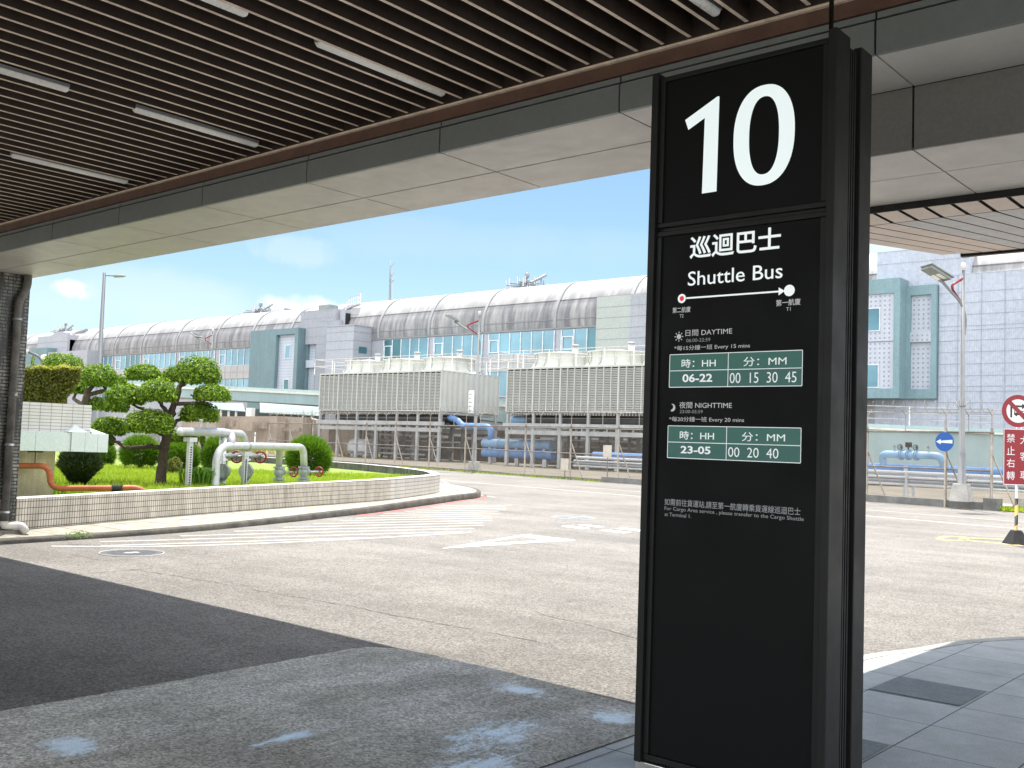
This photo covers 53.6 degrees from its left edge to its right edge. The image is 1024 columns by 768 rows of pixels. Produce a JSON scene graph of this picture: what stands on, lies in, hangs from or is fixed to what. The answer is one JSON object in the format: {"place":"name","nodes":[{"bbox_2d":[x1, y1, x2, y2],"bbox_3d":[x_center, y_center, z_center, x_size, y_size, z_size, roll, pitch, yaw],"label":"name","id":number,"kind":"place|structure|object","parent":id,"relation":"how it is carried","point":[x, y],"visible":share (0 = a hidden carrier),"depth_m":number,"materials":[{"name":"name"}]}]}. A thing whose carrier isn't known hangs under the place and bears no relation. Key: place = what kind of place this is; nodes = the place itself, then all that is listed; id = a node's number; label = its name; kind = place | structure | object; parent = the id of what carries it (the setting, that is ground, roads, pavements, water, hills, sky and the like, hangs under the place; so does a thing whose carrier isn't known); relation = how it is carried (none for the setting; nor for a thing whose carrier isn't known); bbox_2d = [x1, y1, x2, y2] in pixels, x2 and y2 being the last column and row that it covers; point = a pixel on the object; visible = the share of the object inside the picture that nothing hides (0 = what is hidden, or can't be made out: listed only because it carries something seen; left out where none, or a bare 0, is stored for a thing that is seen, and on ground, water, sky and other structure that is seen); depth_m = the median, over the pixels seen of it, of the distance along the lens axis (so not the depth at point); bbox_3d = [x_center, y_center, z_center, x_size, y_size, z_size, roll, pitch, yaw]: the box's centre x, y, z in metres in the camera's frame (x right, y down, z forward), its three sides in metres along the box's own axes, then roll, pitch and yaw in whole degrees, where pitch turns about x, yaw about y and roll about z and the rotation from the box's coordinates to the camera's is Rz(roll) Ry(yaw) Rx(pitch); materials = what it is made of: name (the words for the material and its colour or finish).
{"place":"outdoors","nodes":[
{"label":"outdoors","id":0,"kind":"place"},
{"bbox_2d":[54,451,413,494],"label":"lawn","id":1,"kind":"structure","parent":0,"point":[257,466],"depth_m":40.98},
{"bbox_2d":[23,364,82,403],"bbox_3d":[-11.335,0.769,24.493,1.651,2.624,2.832,4,-4,-24],"label":"clipped hedge","id":2,"kind":"object","parent":1,"relation":"on","point":[42,383],"visible":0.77,"depth_m":23.64,"materials":[{"name":"green plant"}]},
{"bbox_2d":[17,402,108,496],"bbox_3d":[-9.780,1.188,18.658,2.430,1.758,3.675,-1,-4,41],"label":"utility hut","id":3,"kind":"object","parent":1,"relation":"on","point":[48,430],"visible":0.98,"depth_m":18.66,"materials":[{"name":"tile"}]},
{"bbox_2d":[19,463,145,491],"bbox_3d":[-7.919,1.753,18.535,2.390,0.578,0.282,3,-3,-12],"label":"orange pipe","id":4,"kind":"object","parent":3,"relation":"attached to","point":[54,486],"visible":0.93,"depth_m":18.44,"materials":[{"name":"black metal"}]},
{"bbox_2d":[41,352,85,403],"bbox_3d":[-14.742,0.564,33.032,1.830,3.248,1.385,-1,-4,41],"label":"pine topiary","id":5,"kind":"object","parent":1,"relation":"on","point":[54,359],"visible":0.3,"depth_m":32.69,"materials":[{"name":"green plant"}]},
{"bbox_2d":[53,490,83,494],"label":"strap leaf plant","id":6,"kind":"object","parent":1,"relation":"on","point":[58,492],"visible":0.19,"depth_m":19.50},
{"bbox_2d":[55,451,105,484],"bbox_3d":[-9.556,1.803,22.404,1.181,1.076,1.069,-1,-4,41],"label":"dark shrub","id":7,"kind":"object","parent":1,"relation":"on","point":[69,465],"visible":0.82,"depth_m":22.16,"materials":[{"name":"green plant"}]},
{"bbox_2d":[71,361,127,411],"bbox_3d":[-11.980,0.773,29.085,1.683,2.867,1.574,3,-4,-19],"label":"pine topiary","id":8,"kind":"object","parent":1,"relation":"on","point":[94,376],"visible":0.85,"depth_m":28.91,"materials":[{"name":"green plant"}]},
{"bbox_2d":[99,445,117,464],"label":"round bush","id":9,"kind":"object","parent":1,"relation":"on","point":[111,455],"visible":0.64,"depth_m":35.73,"materials":[{"name":"green plant"}]},
{"bbox_2d":[93,272,124,422],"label":"tall street lamp","id":10,"kind":"object","parent":1,"relation":"on","point":[99,359],"visible":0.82,"depth_m":45.92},
{"bbox_2d":[117,433,158,467],"bbox_3d":[-12.295,2.238,33.536,1.662,1.336,1.508,-1,-4,41],"label":"round bush","id":11,"kind":"object","parent":1,"relation":"on","point":[148,456],"visible":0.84,"depth_m":33.16,"materials":[{"name":"green plant"}]},
{"bbox_2d":[90,353,231,483],"bbox_3d":[-8.479,0.837,24.231,3.544,3.204,2.491,-1,-4,41],"label":"pine topiary","id":12,"kind":"object","parent":1,"relation":"on","point":[119,398],"visible":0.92,"depth_m":23.95,"materials":[{"name":"green plant"}]},
{"bbox_2d":[167,456,182,472],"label":"shrub","id":13,"kind":"object","parent":1,"relation":"on","point":[174,463],"visible":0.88,"depth_m":30.32,"materials":[{"name":"green plant"}]},
{"bbox_2d":[168,442,199,470],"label":"round bush","id":14,"kind":"object","parent":1,"relation":"on","point":[178,449],"visible":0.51,"depth_m":32.85,"materials":[{"name":"green plant"}]},
{"bbox_2d":[172,466,223,486],"bbox_3d":[-7.390,2.217,24.031,1.615,0.510,1.508,-1,-4,41],"label":"strap leaf plant","id":15,"kind":"object","parent":1,"relation":"on","point":[200,475],"visible":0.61,"depth_m":23.72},
{"bbox_2d":[199,436,205,449],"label":"shrub","id":16,"kind":"object","parent":1,"relation":"on","point":[202,439],"visible":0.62,"depth_m":27.96,"materials":[{"name":"green plant"}]},
{"bbox_2d":[197,436,228,469],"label":"round bush","id":17,"kind":"object","parent":1,"relation":"on","point":[207,452],"visible":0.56,"depth_m":32.37,"materials":[{"name":"green plant"}]},
{"bbox_2d":[219,451,241,485],"bbox_3d":[-6.980,2.106,25.207,0.429,0.902,0.675,-1,-4,41],"label":"disc valve","id":18,"kind":"object","parent":1,"relation":"on","point":[225,473],"visible":0.79,"depth_m":25.03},
{"bbox_2d":[176,419,307,486],"bbox_3d":[-6.889,1.775,25.328,1.025,1.685,5.279,1,-4,20],"label":"silver pipework","id":19,"kind":"object","parent":1,"relation":"on","point":[227,443],"visible":0.96,"depth_m":24.64,"materials":[{"name":"metal"}]},
{"bbox_2d":[238,451,266,482],"bbox_3d":[-6.651,2.175,26.189,0.446,0.904,0.713,-1,-4,41],"label":"disc valve","id":20,"kind":"object","parent":1,"relation":"on","point":[250,469],"visible":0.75,"depth_m":26.04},
{"bbox_2d":[273,466,297,482],"bbox_3d":[-5.973,2.434,26.796,0.298,0.506,0.927,1,-4,23],"label":"gate valve","id":21,"kind":"object","parent":1,"relation":"on","point":[279,472],"visible":0.95,"depth_m":26.44,"materials":[{"name":"silver metal"}]},
{"bbox_2d":[282,433,334,474],"bbox_3d":[-6.572,2.290,32.720,1.812,1.550,1.754,-1,-4,41],"label":"round bush","id":22,"kind":"object","parent":1,"relation":"on","point":[319,451],"visible":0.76,"depth_m":32.33,"materials":[{"name":"green plant"}]},
{"bbox_2d":[297,466,322,481],"bbox_3d":[-5.520,2.514,27.835,0.312,0.504,0.963,0,-4,26],"label":"gate valve","id":23,"kind":"object","parent":1,"relation":"on","point":[304,472],"visible":0.94,"depth_m":27.47,"materials":[{"name":"silver metal"}]},
{"bbox_2d":[0,483,476,537],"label":"path","id":24,"kind":"structure","parent":0,"point":[446,489],"depth_m":18.85,"materials":[{"name":"concrete"}]},
{"bbox_2d":[0,455,439,528],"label":"planter wall","id":25,"kind":"structure","parent":24,"relation":"on","point":[54,510],"depth_m":20.02,"materials":[{"name":"tile"}]},
{"bbox_2d":[27,169,905,334],"label":"sky","id":26,"kind":"structure","parent":0,"point":[596,228],"materials":[{"name":"blue"}]},
{"bbox_2d":[0,446,1023,767],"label":"road","id":27,"kind":"structure","parent":0,"point":[74,626],"depth_m":11.48,"materials":[{"name":"asphalt"}]},
{"bbox_2d":[0,272,29,533],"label":"tiled column","id":28,"kind":"structure","parent":27,"relation":"on","point":[11,285],"depth_m":15.22,"materials":[{"name":"tile"}]},
{"bbox_2d":[0,274,31,534],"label":"drainpipe","id":29,"kind":"object","parent":28,"relation":"attached to","point":[5,523],"visible":1,"depth_m":15.13,"materials":[{"name":"white plastic"}]},
{"bbox_2d":[0,0,1023,277],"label":"station canopy","id":30,"kind":"object","parent":28,"relation":"on","point":[546,92],"visible":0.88,"depth_m":7.44,"materials":[{"name":"painted metal"},{"name":"aluminium panels"}]},
{"bbox_2d":[0,63,69,91],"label":"ceiling lamp","id":31,"kind":"object","parent":30,"relation":"attached to","point":[17,73],"visible":1,"depth_m":7.76,"materials":[{"name":"plastic"}]},
{"bbox_2d":[10,152,128,183],"bbox_3d":[-4.527,-2.214,10.428,0.076,0.062,1.210,-1,-4,41],"label":"ceiling lamp","id":32,"kind":"object","parent":30,"relation":"attached to","point":[27,158],"visible":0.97,"depth_m":10.37,"materials":[{"name":"plastic"}]},
{"bbox_2d":[132,104,258,146],"bbox_3d":[-2.742,-2.244,8.870,0.076,0.062,1.210,-1,-4,41],"label":"ceiling lamp","id":33,"kind":"object","parent":30,"relation":"attached to","point":[186,123],"visible":1,"depth_m":8.81,"materials":[{"name":"plastic"}]},
{"bbox_2d":[201,0,248,16],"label":"ceiling lamp","id":34,"kind":"object","parent":30,"relation":"attached to","point":[229,8],"visible":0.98,"depth_m":6.31,"materials":[{"name":"plastic"}]},
{"bbox_2d":[314,39,444,96],"bbox_3d":[-0.922,-2.272,7.321,0.076,0.062,1.210,-1,-4,41],"label":"ceiling lamp","id":35,"kind":"object","parent":30,"relation":"attached to","point":[355,59],"visible":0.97,"depth_m":7.25,"materials":[{"name":"plastic"}]},
{"bbox_2d":[689,0,721,16],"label":"ceiling lamp","id":36,"kind":"object","parent":30,"relation":"attached to","point":[713,8],"visible":0.98,"depth_m":6.07,"materials":[{"name":"plastic"}]},
{"bbox_2d":[870,195,1023,257],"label":"wing canopy","id":37,"kind":"object","parent":30,"relation":"attached to","point":[982,228],"visible":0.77,"depth_m":8.79,"materials":[{"name":"metal"}]},
{"bbox_2d":[26,350,48,363],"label":"curved lamp","id":38,"kind":"object","parent":27,"relation":"on","point":[41,358],"visible":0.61,"depth_m":69.92,"materials":[{"name":"white plastic"}]},
{"bbox_2d":[64,530,93,538],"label":"kerb weed","id":39,"kind":"object","parent":27,"relation":"on","point":[78,534],"visible":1,"depth_m":14.97,"materials":[{"name":"green plant"}]},
{"bbox_2d":[98,549,164,556],"bbox_3d":[-5.294,2.354,14.120,0.874,0.021,0.874,-1,-4,41],"label":"manhole cover","id":40,"kind":"object","parent":27,"relation":"on","point":[131,552],"visible":1,"depth_m":14.07,"materials":[{"name":"metal"}]},
{"bbox_2d":[191,329,213,438],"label":"street lamp","id":41,"kind":"object","parent":27,"relation":"on","point":[197,335],"visible":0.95,"depth_m":88.58,"materials":[{"name":"metal"}]},
{"bbox_2d":[0,482,480,544],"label":"planter kerb","id":42,"kind":"structure","parent":27,"relation":"on","point":[308,516],"depth_m":19.14,"materials":[{"name":"concrete"}]},
{"bbox_2d":[55,505,503,546],"bbox_3d":[-2.129,2.880,21.069,3.884,0.001,15.398,1,-4,21],"label":"hatch marking","id":43,"kind":"object","parent":27,"relation":"on","point":[316,532],"visible":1,"depth_m":18.11,"materials":[{"name":"paint"}]},
{"bbox_2d":[0,647,634,767],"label":"pavement slab","id":44,"kind":"structure","parent":27,"relation":"on","point":[371,707],"depth_m":5.75,"materials":[{"name":"concrete"}]},
{"bbox_2d":[12,514,633,640],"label":"crack lines","id":45,"kind":"object","parent":27,"relation":"on","point":[348,605],"visible":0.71,"depth_m":10.67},
{"bbox_2d":[356,495,486,515],"bbox_3d":[-1.977,3.286,27.801,0.479,0.001,11.038,1,-4,14],"label":"red kerb line","id":46,"kind":"object","parent":27,"relation":"on","point":[485,496],"visible":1,"depth_m":25.99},
{"bbox_2d":[446,534,571,547],"bbox_3d":[-0.350,2.739,17.652,1.199,0.001,3.273,-1,-4,41],"label":"painted road arrow","id":47,"kind":"object","parent":27,"relation":"on","point":[546,539],"visible":1,"depth_m":17.88,"materials":[{"name":"white paint"}]},
{"bbox_2d":[551,516,595,519],"bbox_3d":[1.457,3.191,24.168,1.074,0.021,1.074,-1,-4,41],"label":"road marking","id":48,"kind":"object","parent":27,"relation":"on","point":[574,517],"visible":1,"depth_m":24.08,"materials":[{"name":"paint"}]},
{"bbox_2d":[564,525,639,532],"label":"give way dashes","id":49,"kind":"object","parent":27,"relation":"on","point":[604,530],"visible":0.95,"depth_m":21.34,"materials":[{"name":"white paint"}]},
{"bbox_2d":[443,480,1014,528],"bbox_3d":[-1.099,4.071,40.457,9.691,0.001,66.918,5,-4,-39],"label":"lane marking","id":50,"kind":"object","parent":27,"relation":"on","point":[866,515],"visible":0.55,"depth_m":31.77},
{"bbox_2d":[864,637,1023,659],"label":"kerb","id":51,"kind":"structure","parent":27,"relation":"on","point":[910,650],"depth_m":8.70,"materials":[{"name":"concrete"}]},
{"bbox_2d":[935,421,953,506],"bbox_3d":[15.588,2.879,36.522,0.098,3.098,0.690,5,-4,-39],"label":"arrow sign","id":52,"kind":"object","parent":27,"relation":"on","point":[944,441],"visible":1,"depth_m":36.51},
{"bbox_2d":[920,263,973,501],"bbox_3d":[15.392,-0.120,35.678,1.948,8.448,0.894,3,-4,-14],"label":"street lamp","id":53,"kind":"object","parent":27,"relation":"on","point":[961,490],"visible":1,"depth_m":35.66,"materials":[{"name":"metal"}]},
{"bbox_2d":[937,536,1023,545],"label":"yellow marking","id":54,"kind":"object","parent":27,"relation":"on","point":[961,539],"visible":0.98,"depth_m":21.83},
{"bbox_2d":[1002,395,1023,544],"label":"no turn sign","id":55,"kind":"object","parent":27,"relation":"on","point":[1013,439],"visible":1,"depth_m":21.16,"materials":[{"name":"red metal"}]},
{"bbox_2d":[230,453,1023,507],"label":"yard","id":56,"kind":"structure","parent":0,"point":[1004,495],"depth_m":65.55,"materials":[{"name":"concrete"}]},
{"bbox_2d":[239,450,383,456],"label":"dry grass","id":57,"kind":"structure","parent":56,"relation":"on","point":[333,452],"depth_m":97.49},
{"bbox_2d":[347,438,378,456],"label":"storage tank","id":58,"kind":"object","parent":56,"relation":"on","point":[359,445],"visible":0.47,"depth_m":95.34,"materials":[{"name":"metal"}]},
{"bbox_2d":[316,411,499,462],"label":"support frame","id":59,"kind":"object","parent":56,"relation":"on","point":[370,418],"visible":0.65,"depth_m":91.39,"materials":[{"name":"metal"}]},
{"bbox_2d":[314,350,508,414],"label":"cooling tower","id":60,"kind":"structure","parent":59,"relation":"on","point":[416,382],"depth_m":90.00,"materials":[{"name":"metal"}]},
{"bbox_2d":[445,311,480,469],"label":"street lamp","id":61,"kind":"object","parent":56,"relation":"on","point":[456,320],"visible":0.94,"depth_m":59.92,"materials":[{"name":"metal"}]},
{"bbox_2d":[468,390,473,412],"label":"notice board","id":62,"kind":"object","parent":61,"relation":"attached to","point":[471,401],"visible":0.98,"depth_m":59.80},
{"bbox_2d":[371,429,635,467],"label":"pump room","id":63,"kind":"object","parent":56,"relation":"on","point":[456,451],"visible":0.14,"depth_m":95.18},
{"bbox_2d":[481,438,553,466],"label":"pipe","id":64,"kind":"object","parent":56,"relation":"on","point":[544,444],"visible":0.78,"depth_m":81.12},
{"bbox_2d":[446,415,493,439],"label":"blue tower pipe","id":65,"kind":"object","parent":64,"relation":"attached to","point":[456,420],"visible":0.81,"depth_m":84.78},
{"bbox_2d":[481,448,555,466],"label":"pipe","id":66,"kind":"object","parent":56,"relation":"on","point":[497,453],"visible":0.66,"depth_m":81.15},
{"bbox_2d":[55,380,1021,467],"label":"viaduct","id":67,"kind":"object","parent":56,"relation":"on","point":[980,447],"visible":0.14,"depth_m":61.41,"materials":[{"name":"paint"}]},
{"bbox_2d":[503,412,642,471],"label":"support frame","id":68,"kind":"object","parent":56,"relation":"on","point":[630,420],"visible":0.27,"depth_m":77.33,"materials":[{"name":"metal"}]},
{"bbox_2d":[511,416,526,422],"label":"blue elbow","id":69,"kind":"object","parent":68,"relation":"attached to","point":[518,419],"visible":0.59,"depth_m":80.94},
{"bbox_2d":[498,342,644,413],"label":"cooling tower","id":70,"kind":"structure","parent":68,"relation":"on","point":[590,379],"depth_m":76.91,"materials":[{"name":"metal"}]},
{"bbox_2d":[267,400,1014,510],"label":"security fence","id":71,"kind":"object","parent":56,"relation":"on","point":[991,503],"visible":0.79,"depth_m":51.47,"materials":[{"name":"metal"}]},
{"bbox_2d":[560,458,568,478],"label":"notice plate","id":72,"kind":"object","parent":71,"relation":"attached to","point":[564,465],"visible":1,"depth_m":52.50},
{"bbox_2d":[603,445,611,476],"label":"notice plate","id":73,"kind":"object","parent":71,"relation":"attached to","point":[607,451],"visible":1,"depth_m":50.10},
{"bbox_2d":[400,466,1023,511],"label":"verge grass","id":74,"kind":"structure","parent":56,"relation":"on","point":[1010,508],"depth_m":53.40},
{"bbox_2d":[1018,498,1023,506],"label":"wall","id":75,"kind":"structure","parent":56,"relation":"on","point":[1020,502],"depth_m":35.83,"materials":[{"name":"concrete"}]},
{"bbox_2d":[540,639,1023,767],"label":"tiled pavement","id":76,"kind":"structure","parent":0,"point":[985,730],"depth_m":6.32,"materials":[{"name":"tile"}]},
{"bbox_2d":[634,0,871,767],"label":"bus stop sign","id":77,"kind":"object","parent":76,"relation":"on","point":[750,631],"visible":1,"depth_m":4.75,"materials":[{"name":"black metal"}]},
{"bbox_2d":[862,739,888,759],"bbox_3d":[1.679,1.997,5.629,0.610,0.001,0.597,-1,-4,41],"label":"dark paving tile","id":78,"kind":"object","parent":76,"relation":"on","point":[869,748],"visible":0.14,"depth_m":5.60,"materials":[{"name":"stone"}]},
{"bbox_2d":[869,676,986,705],"bbox_3d":[2.887,2.124,7.037,0.605,0.001,0.597,-1,-4,41],"label":"dark paving tile","id":79,"kind":"object","parent":76,"relation":"on","point":[933,691],"visible":1,"depth_m":7.03,"materials":[{"name":"stone"}]},
{"label":"ground","id":80,"kind":"structure","parent":0,"visible":0},
{"bbox_2d":[212,403,324,419],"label":"shed","id":81,"kind":"structure","parent":80,"relation":"on","point":[232,409],"depth_m":111.78,"materials":[{"name":"metal"}]},
{"bbox_2d":[181,416,371,455],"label":"earth wall","id":82,"kind":"structure","parent":80,"relation":"on","point":[249,426],"depth_m":98.49,"materials":[{"name":"concrete"}]},
{"bbox_2d":[25,249,1023,480],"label":"airport terminal","id":83,"kind":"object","parent":80,"relation":"on","point":[914,331],"visible":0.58,"depth_m":109.39,"materials":[{"name":"metal"}]},
{"bbox_2d":[50,322,78,332],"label":"antenna mast","id":84,"kind":"object","parent":83,"relation":"on","point":[61,329],"visible":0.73,"depth_m":192.16,"materials":[{"name":"metal"}]},
{"bbox_2d":[102,356,112,368],"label":"window","id":85,"kind":"structure","parent":83,"relation":"in","point":[106,360],"depth_m":171.23,"materials":[{"name":"blue glass"}]},
{"bbox_2d":[115,355,140,370],"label":"window","id":86,"kind":"structure","parent":83,"relation":"in","point":[121,362],"depth_m":167.33,"materials":[{"name":"blue glass"}]},
{"bbox_2d":[143,353,175,368],"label":"window","id":87,"kind":"structure","parent":83,"relation":"in","point":[163,360],"depth_m":160.27,"materials":[{"name":"blue glass"}]},
{"bbox_2d":[179,350,214,364],"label":"window","id":88,"kind":"structure","parent":83,"relation":"in","point":[181,354],"depth_m":153.74,"materials":[{"name":"blue glass"}]},
{"bbox_2d":[218,379,247,386],"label":"window","id":89,"kind":"structure","parent":83,"relation":"in","point":[225,382],"depth_m":146.79,"materials":[{"name":"blue glass"}]},
{"bbox_2d":[219,348,249,365],"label":"window","id":90,"kind":"structure","parent":83,"relation":"in","point":[232,357],"depth_m":147.29,"materials":[{"name":"blue glass"}]},
{"bbox_2d":[242,302,275,313],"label":"antenna mast","id":91,"kind":"object","parent":83,"relation":"on","point":[257,310],"visible":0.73,"depth_m":156.85,"materials":[{"name":"metal"}]},
{"bbox_2d":[283,379,288,388],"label":"window","id":92,"kind":"structure","parent":83,"relation":"in","point":[286,381],"depth_m":136.17,"materials":[{"name":"blue glass"}]},
{"bbox_2d":[285,345,290,358],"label":"window","id":93,"kind":"structure","parent":83,"relation":"in","point":[287,347],"depth_m":136.39,"materials":[{"name":"blue glass"}]},
{"bbox_2d":[388,261,394,299],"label":"antenna mast","id":94,"kind":"object","parent":83,"relation":"on","point":[390,285],"visible":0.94,"depth_m":136.86,"materials":[{"name":"metal"}]},
{"bbox_2d":[383,338,428,358],"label":"window","id":95,"kind":"structure","parent":83,"relation":"in","point":[402,348],"depth_m":123.91,"materials":[{"name":"blue glass"}]},
{"bbox_2d":[433,335,482,356],"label":"window","id":96,"kind":"structure","parent":83,"relation":"in","point":[448,346],"depth_m":118.29,"materials":[{"name":"blue glass"}]},
{"bbox_2d":[487,372,506,396],"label":"window","id":97,"kind":"structure","parent":83,"relation":"in","point":[503,375],"depth_m":113.26,"materials":[{"name":"blue glass"}]},
{"bbox_2d":[488,330,554,354],"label":"window","id":98,"kind":"structure","parent":83,"relation":"in","point":[537,340],"depth_m":111.79,"materials":[{"name":"blue glass"}]},
{"bbox_2d":[505,269,547,287],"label":"antenna mast","id":99,"kind":"object","parent":83,"relation":"on","point":[525,282],"visible":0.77,"depth_m":121.90,"materials":[{"name":"metal"}]},
{"bbox_2d":[560,328,595,351],"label":"window","id":100,"kind":"structure","parent":83,"relation":"in","point":[586,338],"depth_m":106.66,"materials":[{"name":"blue glass"}]},
{"bbox_2d":[867,364,878,387],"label":"window","id":101,"kind":"structure","parent":83,"relation":"in","point":[873,369],"depth_m":83.94,"materials":[{"name":"blue glass"}]},
{"bbox_2d":[868,308,880,331],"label":"window","id":102,"kind":"structure","parent":83,"relation":"in","point":[874,313],"depth_m":84.22,"materials":[{"name":"blue glass"}]},
{"label":"pale apron","id":103,"kind":"structure","parent":0,"visible":0},
{"bbox_2d":[591,452,1002,496],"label":"pipe","id":104,"kind":"object","parent":103,"relation":"on","point":[995,471],"depth_m":40.44,"materials":[{"name":"metal"}]},
{"bbox_2d":[879,442,947,467],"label":"valve bypass","id":105,"kind":"object","parent":104,"relation":"attached to","point":[914,455],"visible":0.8,"depth_m":40.47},
{"bbox_2d":[905,473,914,496],"bbox_3d":[15.417,3.973,39.308,0.550,1.035,0.100,5,-4,-39],"label":"pipe stand","id":106,"kind":"object","parent":103,"relation":"on","point":[906,487],"visible":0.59,"depth_m":39.16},
{"bbox_2d":[573,460,1002,483],"bbox_3d":[14.250,3.674,40.671,0.100,0.100,34.842,5,-4,-39],"label":"rack pipe","id":107,"kind":"object","parent":106,"relation":"attached to","point":[942,479],"visible":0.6,"depth_m":39.31,"materials":[{"name":"metal"}]},
{"bbox_2d":[576,456,1002,478],"bbox_3d":[14.373,3.503,40.775,0.150,0.150,34.842,5,-4,-39],"label":"rack pipe","id":108,"kind":"object","parent":106,"relation":"on","point":[982,476],"visible":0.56,"depth_m":39.39,"materials":[{"name":"silver metal"}]},
{"bbox_2d":[573,465,1023,492],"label":"rack pipe","id":109,"kind":"object","parent":106,"relation":"on","point":[978,488],"visible":0.4,"depth_m":39.14,"materials":[{"name":"silver metal"}]},
{"bbox_2d":[574,462,1023,489],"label":"rack pipe","id":110,"kind":"object","parent":106,"relation":"attached to","point":[933,482],"visible":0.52,"depth_m":39.06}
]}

